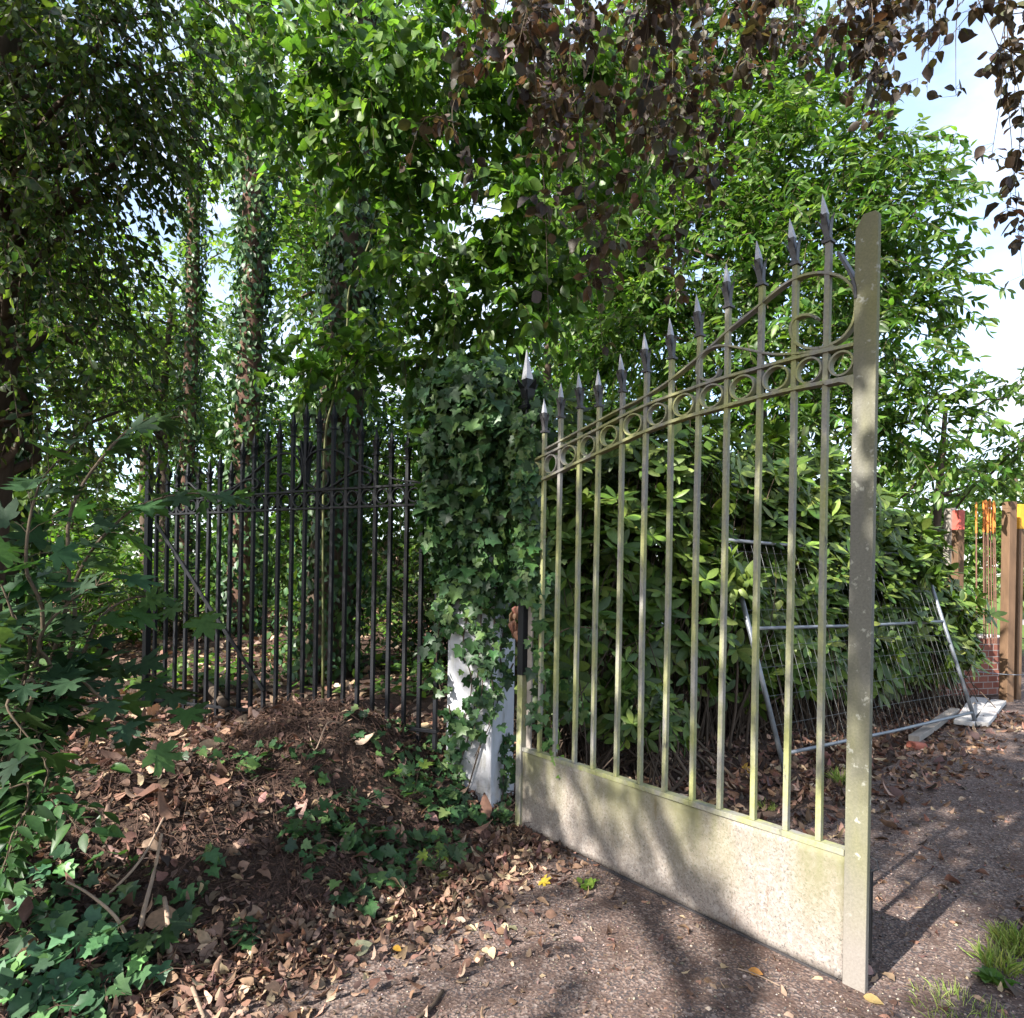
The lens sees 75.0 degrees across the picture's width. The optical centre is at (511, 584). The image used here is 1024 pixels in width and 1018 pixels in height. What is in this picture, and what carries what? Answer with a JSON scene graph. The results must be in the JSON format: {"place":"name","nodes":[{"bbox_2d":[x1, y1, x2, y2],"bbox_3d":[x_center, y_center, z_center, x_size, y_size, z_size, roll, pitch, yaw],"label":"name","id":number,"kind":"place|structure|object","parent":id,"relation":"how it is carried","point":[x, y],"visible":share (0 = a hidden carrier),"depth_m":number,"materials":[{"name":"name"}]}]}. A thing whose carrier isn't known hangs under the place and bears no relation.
{"place":"outdoors","nodes":[
{"label":"outdoors","id":0,"kind":"place"},
{"bbox_2d":[0,559,1023,1017],"bbox_3d":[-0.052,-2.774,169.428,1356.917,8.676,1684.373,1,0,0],"label":"ground","id":1,"kind":"structure","parent":0,"point":[400,801],"depth_m":3.73,"materials":[{"name":"soil"}]},
{"bbox_2d":[0,0,73,721],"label":"ivy clad tree","id":2,"kind":"object","parent":1,"relation":"on","point":[21,456],"visible":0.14,"depth_m":5.19,"materials":[{"name":"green plant"}]},
{"bbox_2d":[0,729,130,916],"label":"ash sapling","id":3,"kind":"object","parent":1,"relation":"on","point":[14,856],"visible":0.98,"depth_m":2.24,"materials":[{"name":"green plant"}]},
{"bbox_2d":[37,506,103,600],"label":"shrub","id":4,"kind":"object","parent":1,"relation":"on","point":[63,565],"depth_m":10.01,"materials":[{"name":"green plant"}]},
{"bbox_2d":[31,173,128,484],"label":"woodland tree","id":5,"kind":"object","parent":1,"relation":"on","point":[103,311],"visible":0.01,"depth_m":12.98,"materials":[{"name":"green plant"}]},
{"bbox_2d":[20,521,163,655],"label":"shrub","id":6,"kind":"object","parent":1,"relation":"on","point":[118,557],"visible":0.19,"depth_m":7.71,"materials":[{"name":"green plant"}]},
{"bbox_2d":[35,418,153,592],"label":"shrub","id":7,"kind":"object","parent":1,"relation":"on","point":[125,493],"visible":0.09,"depth_m":14.76,"materials":[{"name":"green plant"}]},
{"bbox_2d":[21,214,225,614],"bbox_3d":[-6.459,-2.404,8.784,4.972,6.332,3.841,1,0,-26],"label":"woodland tree","id":8,"kind":"object","parent":1,"relation":"on","point":[147,314],"visible":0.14,"depth_m":9.43,"materials":[{"name":"green plant"}]},
{"bbox_2d":[0,399,255,867],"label":"maple sapling","id":9,"kind":"object","parent":1,"relation":"on","point":[67,677],"visible":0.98,"depth_m":2.46,"materials":[{"name":"green plant"}]},
{"bbox_2d":[0,0,275,727],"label":"broadleaf tree","id":10,"kind":"object","parent":1,"relation":"on","point":[24,117],"visible":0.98,"depth_m":3.99,"materials":[{"name":"green plant"}]},
{"bbox_2d":[94,909,193,963],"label":"maple seedling","id":11,"kind":"object","parent":1,"relation":"on","point":[174,928],"visible":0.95,"depth_m":2.58,"materials":[{"name":"green plant"}]},
{"bbox_2d":[136,833,162,940],"bbox_3d":[-1.493,1.273,2.733,0.031,0.400,0.304,1,0,-12],"label":"fallen stick","id":12,"kind":"object","parent":1,"relation":"on","point":[143,910],"visible":0.8,"depth_m":2.76,"materials":[{"name":"brown wood"}]},
{"bbox_2d":[40,296,274,592],"bbox_3d":[-10.204,-3.095,19.046,7.987,9.840,7.029,1,0,0],"label":"woodland tree","id":13,"kind":"object","parent":1,"relation":"on","point":[141,493],"visible":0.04,"depth_m":18.68,"materials":[{"name":"green plant"}]},
{"bbox_2d":[96,743,220,904],"bbox_3d":[-1.651,1.131,3.502,0.320,0.399,1.515,1,0,9],"label":"fallen stick","id":14,"kind":"object","parent":1,"relation":"on","point":[137,863],"visible":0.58,"depth_m":2.87,"materials":[{"name":"brown wood"}]},
{"bbox_2d":[39,167,289,587],"bbox_3d":[-8.034,-4.240,15.204,5.405,9.411,5.875,1,0,-36],"label":"woodland tree","id":15,"kind":"object","parent":1,"relation":"on","point":[165,335],"visible":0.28,"depth_m":14.46,"materials":[{"name":"green plant"}]},
{"bbox_2d":[162,896,172,961],"bbox_3d":[-1.393,1.392,2.692,0.025,0.189,0.216,1,0,-35],"label":"fallen stick","id":16,"kind":"object","parent":1,"relation":"on","point":[166,914],"visible":0.69,"depth_m":2.69,"materials":[{"name":"brown wood"}]},
{"bbox_2d":[82,538,255,643],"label":"shrub","id":17,"kind":"object","parent":1,"relation":"on","point":[180,596],"visible":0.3,"depth_m":8.79,"materials":[{"name":"green plant"}]},
{"bbox_2d":[163,0,212,593],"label":"ivy clad tree","id":18,"kind":"object","parent":1,"relation":"on","point":[190,350],"visible":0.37,"depth_m":12.39,"materials":[{"name":"green plant"}]},
{"bbox_2d":[152,506,310,600],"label":"shrub","id":19,"kind":"object","parent":1,"relation":"on","point":[285,551],"visible":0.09,"depth_m":13.26,"materials":[{"name":"green plant"}]},
{"bbox_2d":[200,0,298,636],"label":"ivy clad tree","id":20,"kind":"object","parent":1,"relation":"on","point":[253,249],"visible":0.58,"depth_m":9.05,"materials":[{"name":"green plant"}]},
{"bbox_2d":[248,706,253,716],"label":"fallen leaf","id":21,"kind":"object","parent":1,"relation":"on","point":[250,708],"visible":0.38,"depth_m":4.47,"materials":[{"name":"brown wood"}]},
{"bbox_2d":[0,704,514,1017],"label":"ground ivy","id":22,"kind":"object","parent":1,"relation":"on","point":[62,982],"visible":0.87,"depth_m":2.78,"materials":[{"name":"green plant"}]},
{"bbox_2d":[0,689,540,1017],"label":"twig debris","id":23,"kind":"object","parent":1,"relation":"on","point":[285,707],"visible":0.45,"depth_m":3.40,"materials":[{"name":"brown wood"}]},
{"bbox_2d":[170,448,370,597],"bbox_3d":[-5.959,-1.289,16.366,4.957,4.226,3.662,1,0,0],"label":"shrub","id":24,"kind":"object","parent":1,"relation":"on","point":[285,519],"visible":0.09,"depth_m":16.20,"materials":[{"name":"green plant"}]},
{"bbox_2d":[141,403,440,749],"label":"iron gate","id":25,"kind":"structure","parent":1,"relation":"on","point":[307,451],"depth_m":5.19,"materials":[{"name":"black metal"}]},
{"bbox_2d":[26,593,565,737],"bbox_3d":[-4.207,0.797,10.595,9.763,1.287,8.958,1,0,0],"label":"woodland ground cover","id":26,"kind":"object","parent":1,"relation":"on","point":[397,666],"visible":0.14,"depth_m":7.24,"materials":[{"name":"green plant"}]},
{"bbox_2d":[275,797,333,836],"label":"maple seedling","id":27,"kind":"object","parent":1,"relation":"on","point":[292,827],"visible":0.98,"depth_m":3.33,"materials":[{"name":"green plant"}]},
{"bbox_2d":[197,330,412,590],"bbox_3d":[-6.432,-3.141,19.737,7.310,8.412,7.678,1,0,0],"label":"woodland tree","id":28,"kind":"object","parent":1,"relation":"on","point":[286,432],"visible":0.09,"depth_m":18.69,"materials":[{"name":"green plant"}]},
{"bbox_2d":[161,0,483,401],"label":"woodland tree","id":29,"kind":"object","parent":1,"relation":"on","point":[307,192],"visible":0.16,"depth_m":11.43,"materials":[{"name":"green plant"}]},
{"bbox_2d":[307,721,339,750],"bbox_3d":[-1.159,0.892,3.990,0.209,0.142,0.246,1,0,0],"label":"fallen stick","id":30,"kind":"object","parent":1,"relation":"on","point":[321,734],"visible":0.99,"depth_m":3.95,"materials":[{"name":"wood"}]},
{"bbox_2d":[260,0,402,685],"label":"ivy clad tree","id":31,"kind":"object","parent":1,"relation":"on","point":[342,248],"visible":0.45,"depth_m":7.18,"materials":[{"name":"green plant"}]},
{"bbox_2d":[227,159,458,537],"bbox_3d":[-3.566,-4.679,14.742,5.790,10.415,6.097,1,0,0],"label":"woodland tree","id":32,"kind":"object","parent":1,"relation":"on","point":[398,433],"visible":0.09,"depth_m":14.72,"materials":[{"name":"green plant"}]},
{"bbox_2d":[281,453,427,600],"bbox_3d":[-3.343,-1.288,17.256,5.406,4.512,3.874,1,0,0],"label":"shrub","id":33,"kind":"object","parent":1,"relation":"on","point":[383,526],"visible":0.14,"depth_m":17.08,"materials":[{"name":"green plant"}]},
{"bbox_2d":[329,786,393,814],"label":"maple seedling","id":34,"kind":"object","parent":1,"relation":"on","point":[363,801],"visible":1,"depth_m":3.72,"materials":[{"name":"green plant"}]},
{"bbox_2d":[355,530,434,610],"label":"shrub","id":35,"kind":"object","parent":1,"relation":"on","point":[398,574],"visible":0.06,"depth_m":12.28,"materials":[{"name":"green plant"}]},
{"bbox_2d":[361,540,429,599],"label":"tree","id":36,"kind":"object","parent":1,"relation":"on","point":[386,543],"depth_m":18.88,"materials":[{"name":"green plant"}]},
{"bbox_2d":[352,530,447,666],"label":"shrub","id":37,"kind":"object","parent":1,"relation":"on","point":[412,626],"visible":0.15,"depth_m":8.21,"materials":[{"name":"green plant"}]},
{"bbox_2d":[393,759,432,801],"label":"maple seedling","id":38,"kind":"object","parent":1,"relation":"on","point":[425,764],"visible":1,"depth_m":4.00,"materials":[{"name":"green plant"}]},
{"bbox_2d":[416,846,467,879],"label":"maple seedling","id":39,"kind":"object","parent":1,"relation":"on","point":[460,853],"visible":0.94,"depth_m":3.46,"materials":[{"name":"green plant"}]},
{"bbox_2d":[170,0,724,698],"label":"young tree","id":40,"kind":"object","parent":1,"relation":"on","point":[380,92],"visible":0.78,"depth_m":5.18,"materials":[{"name":"green plant"}]},
{"bbox_2d":[379,352,521,523],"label":"woodland tree","id":41,"kind":"object","parent":1,"relation":"on","point":[399,444],"depth_m":19.22,"materials":[{"name":"green plant"}]},
{"bbox_2d":[446,428,515,807],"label":"gate pillar","id":42,"kind":"structure","parent":1,"relation":"on","point":[486,772],"depth_m":4.49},
{"bbox_2d":[401,348,611,806],"bbox_3d":[-0.097,0.041,4.400,1.087,3.361,1.545,1,0,-28],"label":"ivy plant","id":43,"kind":"object","parent":42,"relation":"attached to","point":[468,401],"visible":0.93,"depth_m":4.35,"materials":[{"name":"green plant"}]},
{"bbox_2d":[417,409,561,612],"bbox_3d":[0.070,-0.614,8.654,2.576,3.937,2.184,1,0,-27],"label":"shrub","id":44,"kind":"object","parent":1,"relation":"on","point":[428,588],"visible":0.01,"depth_m":8.10,"materials":[{"name":"green plant"}]},
{"bbox_2d":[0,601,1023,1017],"bbox_3d":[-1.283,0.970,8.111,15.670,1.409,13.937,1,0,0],"label":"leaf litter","id":45,"kind":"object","parent":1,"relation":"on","point":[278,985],"visible":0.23,"depth_m":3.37,"materials":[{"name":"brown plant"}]},
{"bbox_2d":[66,881,126,932],"bbox_3d":[-1.674,1.324,2.659,0.333,0.225,0.083,1,0,14],"label":"fallen stick","id":46,"kind":"object","parent":45,"relation":"on","point":[111,912],"visible":0.88,"depth_m":2.61,"materials":[{"name":"wood"}]},
{"bbox_2d":[190,986,205,1017],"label":"fallen stick","id":47,"kind":"object","parent":45,"relation":"on","point":[197,1000],"visible":0.99,"depth_m":2.38,"materials":[{"name":"beige wood"}]},
{"bbox_2d":[190,668,228,707],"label":"fallen branch","id":48,"kind":"object","parent":45,"relation":"on","point":[222,701],"visible":0.56,"depth_m":5.68,"materials":[{"name":"wood"}]},
{"bbox_2d":[741,762,749,772],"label":"fallen leaf","id":49,"kind":"object","parent":45,"relation":"on","point":[745,765],"visible":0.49,"depth_m":5.68,"materials":[{"name":"brown plant"}]},
{"bbox_2d":[0,700,1023,1017],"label":"rotted leaf crumbs","id":50,"kind":"object","parent":1,"relation":"on","point":[244,884],"visible":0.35,"depth_m":3.21,"materials":[{"name":"brown plant"}]},
{"bbox_2d":[457,181,654,477],"bbox_3d":[0.657,-3.861,14.154,6.177,10.179,6.567,1,0,-36],"label":"woodland tree","id":51,"kind":"object","parent":1,"relation":"on","point":[548,378],"visible":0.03,"depth_m":13.40,"materials":[{"name":"green plant"}]},
{"bbox_2d":[461,14,734,593],"bbox_3d":[2.194,-5.430,15.821,6.430,13.736,6.869,1,0,23],"label":"woodland tree","id":52,"kind":"object","parent":1,"relation":"on","point":[497,200],"visible":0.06,"depth_m":15.26,"materials":[{"name":"green plant"}]},
{"bbox_2d":[542,305,733,564],"bbox_3d":[3.620,-3.539,20.048,5.818,10.356,7.373,1,0,39],"label":"woodland tree","id":53,"kind":"object","parent":1,"relation":"on","point":[627,409],"depth_m":19.04,"materials":[{"name":"green plant"}]},
{"bbox_2d":[559,679,740,796],"bbox_3d":[1.066,1.201,5.347,1.886,0.832,1.084,1,0,0],"label":"fern","id":54,"kind":"object","parent":1,"relation":"on","point":[653,711],"visible":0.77,"depth_m":5.25,"materials":[{"name":"green plant"}]},
{"bbox_2d":[514,382,845,772],"bbox_3d":[1.477,-0.165,6.781,4.347,3.576,2.607,1,0,-31],"label":"rhododendron","id":55,"kind":"object","parent":1,"relation":"on","point":[740,575],"visible":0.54,"depth_m":5.96,"materials":[{"name":"green plant"}]},
{"bbox_2d":[515,194,880,993],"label":"iron gate","id":56,"kind":"structure","parent":1,"relation":"on","point":[785,890],"depth_m":3.02,"materials":[{"name":"beige metal"}]},
{"bbox_2d":[396,0,1023,355],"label":"copper beech","id":57,"kind":"object","parent":1,"relation":"on","point":[525,30],"visible":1,"depth_m":3.77,"materials":[{"name":"brown plant"}]},
{"bbox_2d":[501,0,1022,517],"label":"chestnut tree","id":58,"kind":"object","parent":1,"relation":"on","point":[773,192],"visible":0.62,"depth_m":10.04,"materials":[{"name":"green plant"}]},
{"bbox_2d":[757,798,774,810],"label":"grass tuft","id":59,"kind":"object","parent":1,"relation":"on","point":[772,805],"visible":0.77,"depth_m":4.68,"materials":[{"name":"green plant"}]},
{"bbox_2d":[824,765,845,784],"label":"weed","id":60,"kind":"object","parent":1,"relation":"on","point":[838,776],"visible":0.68,"depth_m":5.35,"materials":[{"name":"green plant"}]},
{"bbox_2d":[685,432,1008,737],"bbox_3d":[4.368,-0.065,8.629,6.312,3.485,2.490,1,0,-33],"label":"rhododendron","id":61,"kind":"object","parent":1,"relation":"on","point":[897,530],"visible":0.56,"depth_m":7.62,"materials":[{"name":"green plant"}]},
{"bbox_2d":[728,538,978,772],"bbox_3d":[3.655,0.644,6.855,3.770,2.071,0.685,1,0,-35],"label":"fence panel","id":62,"kind":"object","parent":1,"relation":"on","point":[780,752],"visible":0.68,"depth_m":6.54,"materials":[{"name":"metal"}]},
{"bbox_2d":[908,708,959,741],"bbox_3d":[4.835,1.575,7.596,0.108,0.060,2.244,1,0,42],"label":"plank","id":63,"kind":"object","parent":1,"relation":"on","point":[921,733],"visible":0.82,"depth_m":7.19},
{"bbox_2d":[943,508,955,584],"bbox_3d":[6.739,0.294,10.300,0.122,2.946,0.117,1,0,-14],"label":"timber post","id":64,"kind":"object","parent":1,"relation":"on","point":[948,522],"visible":0.23,"depth_m":10.26,"materials":[{"name":"wood"}]},
{"bbox_2d":[878,437,1023,616],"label":"woodland tree","id":65,"kind":"object","parent":1,"relation":"on","point":[921,506],"visible":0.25,"depth_m":32.92,"materials":[{"name":"green plant"}]},
{"bbox_2d":[951,510,964,616],"bbox_3d":[6.801,0.315,10.200,0.122,2.907,0.117,1,0,-14],"label":"timber post","id":66,"kind":"object","parent":1,"relation":"on","point":[958,525],"visible":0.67,"depth_m":10.15,"materials":[{"name":"red paint"}]},
{"bbox_2d":[928,634,999,695],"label":"garden wall","id":67,"kind":"structure","parent":1,"relation":"on","point":[986,683],"depth_m":10.17,"materials":[{"name":"red brick"}]},
{"bbox_2d":[954,696,988,725],"bbox_3d":[5.905,1.603,8.550,0.208,0.050,2.281,1,0,39],"label":"plank","id":68,"kind":"object","parent":1,"relation":"on","point":[980,704],"visible":0.73,"depth_m":8.35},
{"bbox_2d":[975,502,976,634],"bbox_3d":[6.854,-0.176,9.850,0.065,2.092,0.025,1,0,0],"label":"steel bar","id":69,"kind":"object","parent":1,"relation":"on","point":[976,541],"visible":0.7,"depth_m":9.84,"materials":[{"name":"brown metal"}]},
{"bbox_2d":[932,366,1023,547],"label":"chestnut tree","id":70,"kind":"object","parent":1,"relation":"on","point":[1004,459],"visible":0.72,"depth_m":12.23,"materials":[{"name":"green plant"}]},
{"bbox_2d":[964,573,998,610],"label":"hedge","id":71,"kind":"object","parent":1,"relation":"on","point":[972,583],"visible":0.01,"depth_m":34.15,"materials":[{"name":"green plant"}]},
{"bbox_2d":[942,439,1023,612],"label":"woodland tree","id":72,"kind":"object","parent":1,"relation":"on","point":[1020,482],"visible":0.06,"depth_m":35.92,"materials":[{"name":"green plant"}]},
{"bbox_2d":[983,501,984,643],"bbox_3d":[6.998,-0.187,9.900,0.065,2.119,0.025,1,0,0],"label":"steel bar","id":73,"kind":"object","parent":1,"relation":"on","point":[983,568],"visible":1,"depth_m":9.89,"materials":[{"name":"brown metal"}]},
{"bbox_2d":[984,500,986,642],"bbox_3d":[7.062,-0.195,9.950,0.066,2.136,0.025,1,0,0],"label":"steel bar","id":74,"kind":"object","parent":1,"relation":"on","point":[985,569],"visible":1,"depth_m":9.94,"materials":[{"name":"brown metal"}]},
{"bbox_2d":[986,501,989,643],"bbox_3d":[7.032,-0.179,9.850,0.089,2.104,0.025,1,0,0],"label":"steel bar","id":75,"kind":"object","parent":1,"relation":"on","point":[987,506],"visible":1,"depth_m":9.84,"materials":[{"name":"brown metal"}]},
{"bbox_2d":[989,499,992,643],"bbox_3d":[7.106,-0.196,9.900,0.090,2.140,0.025,1,0,0],"label":"steel bar","id":76,"kind":"object","parent":1,"relation":"on","point":[990,567],"visible":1,"depth_m":9.89,"materials":[{"name":"brown metal"}]},
{"bbox_2d":[992,503,994,642],"bbox_3d":[7.180,-0.174,9.950,0.089,2.100,0.025,1,0,0],"label":"steel bar","id":77,"kind":"object","parent":1,"relation":"on","point":[993,562],"visible":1,"depth_m":9.94,"materials":[{"name":"metal"}]},
{"bbox_2d":[993,501,996,643],"bbox_3d":[7.136,-0.183,9.850,0.089,2.116,0.025,1,0,0],"label":"steel bar","id":78,"kind":"object","parent":1,"relation":"on","point":[994,503],"visible":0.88,"depth_m":9.84,"materials":[{"name":"brown metal"}]},
{"bbox_2d":[979,918,1023,955],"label":"grass tuft","id":79,"kind":"object","parent":1,"relation":"on","point":[1014,937],"visible":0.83,"depth_m":2.94,"materials":[{"name":"green plant"}]},
{"bbox_2d":[999,501,1016,701],"bbox_3d":[7.095,0.294,9.550,0.132,2.959,0.128,1,0,-14],"label":"timber post","id":80,"kind":"object","parent":1,"relation":"on","point":[1008,586],"visible":0.83,"depth_m":9.50,"materials":[{"name":"brown wood"}]},
{"bbox_2d":[975,671,1023,674],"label":"wire","id":81,"kind":"object","parent":80,"relation":"attached to","point":[1002,674],"visible":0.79,"depth_m":9.18,"materials":[{"name":"grey metal"}]},
{"bbox_2d":[1014,504,1023,699],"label":"timber post","id":82,"kind":"object","parent":1,"relation":"on","point":[1019,600],"visible":0.56,"depth_m":9.71,"materials":[{"name":"yellow paint"}]},
{"bbox_2d":[27,0,1023,574],"label":"sky","id":83,"kind":"structure","parent":0,"point":[974,114],"materials":[{"name":"white"}]},
{"bbox_2d":[185,672,1023,1017],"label":"path","id":84,"kind":"structure","parent":0,"point":[601,904],"depth_m":2.86,"materials":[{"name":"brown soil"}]},
{"bbox_2d":[393,945,400,950],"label":"fallen leaf","id":85,"kind":"object","parent":84,"relation":"on","point":[397,947],"visible":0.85,"depth_m":2.80,"materials":[{"name":"plant"}]},
{"bbox_2d":[416,989,444,1017],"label":"fallen stick","id":86,"kind":"object","parent":84,"relation":"on","point":[435,1001],"visible":0.98,"depth_m":2.43,"materials":[{"name":"wood"}]},
{"bbox_2d":[538,874,550,885],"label":"fallen leaf","id":87,"kind":"object","parent":84,"relation":"on","point":[544,880],"visible":1,"depth_m":3.46,"materials":[{"name":"yellow plant"}]},
{"bbox_2d":[577,877,598,889],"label":"weed","id":88,"kind":"object","parent":84,"relation":"on","point":[589,882],"visible":0.91,"depth_m":3.43,"materials":[{"name":"green plant"}]},
{"bbox_2d":[748,967,762,974],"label":"fallen leaf","id":89,"kind":"object","parent":84,"relation":"on","point":[755,970],"visible":1,"depth_m":2.67,"materials":[{"name":"orange plant"}]},
{"bbox_2d":[738,968,779,985],"bbox_3d":[0.979,1.555,2.649,0.168,0.007,0.012,1,0,42],"label":"fallen stick","id":90,"kind":"object","parent":84,"relation":"on","point":[757,975],"visible":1,"depth_m":2.66,"materials":[{"name":"beige wood"}]},
{"bbox_2d":[863,993,882,1003],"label":"fallen leaf","id":91,"kind":"object","parent":84,"relation":"on","point":[870,997],"visible":1,"depth_m":2.51,"materials":[{"name":"yellow plant"}]},
{"bbox_2d":[906,741,927,749],"bbox_3d":[3.997,1.586,6.582,0.207,0.070,0.118,11,1,-28],"label":"brick","id":92,"kind":"object","parent":84,"relation":"on","point":[918,745],"visible":0.9,"depth_m":6.53,"materials":[{"name":"red brick"}]},
{"bbox_2d":[906,976,1014,1017],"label":"grass tuft","id":93,"kind":"object","parent":84,"relation":"on","point":[957,993],"visible":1,"depth_m":2.50,"materials":[{"name":"green plant"}]},
{"bbox_2d":[971,699,1005,726],"bbox_3d":[6.046,1.606,8.441,0.177,0.050,2.121,1,0,41],"label":"plank","id":94,"kind":"object","parent":84,"relation":"on","point":[987,711],"visible":0.93,"depth_m":8.24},
{"bbox_2d":[959,932,1023,977],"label":"grass tuft","id":95,"kind":"object","parent":84,"relation":"on","point":[986,960],"visible":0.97,"depth_m":2.75,"materials":[{"name":"green plant"}]},
{"bbox_2d":[972,965,1020,987],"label":"weed","id":96,"kind":"object","parent":84,"relation":"on","point":[993,976],"visible":0.98,"depth_m":2.64,"materials":[{"name":"green plant"}]}
]}

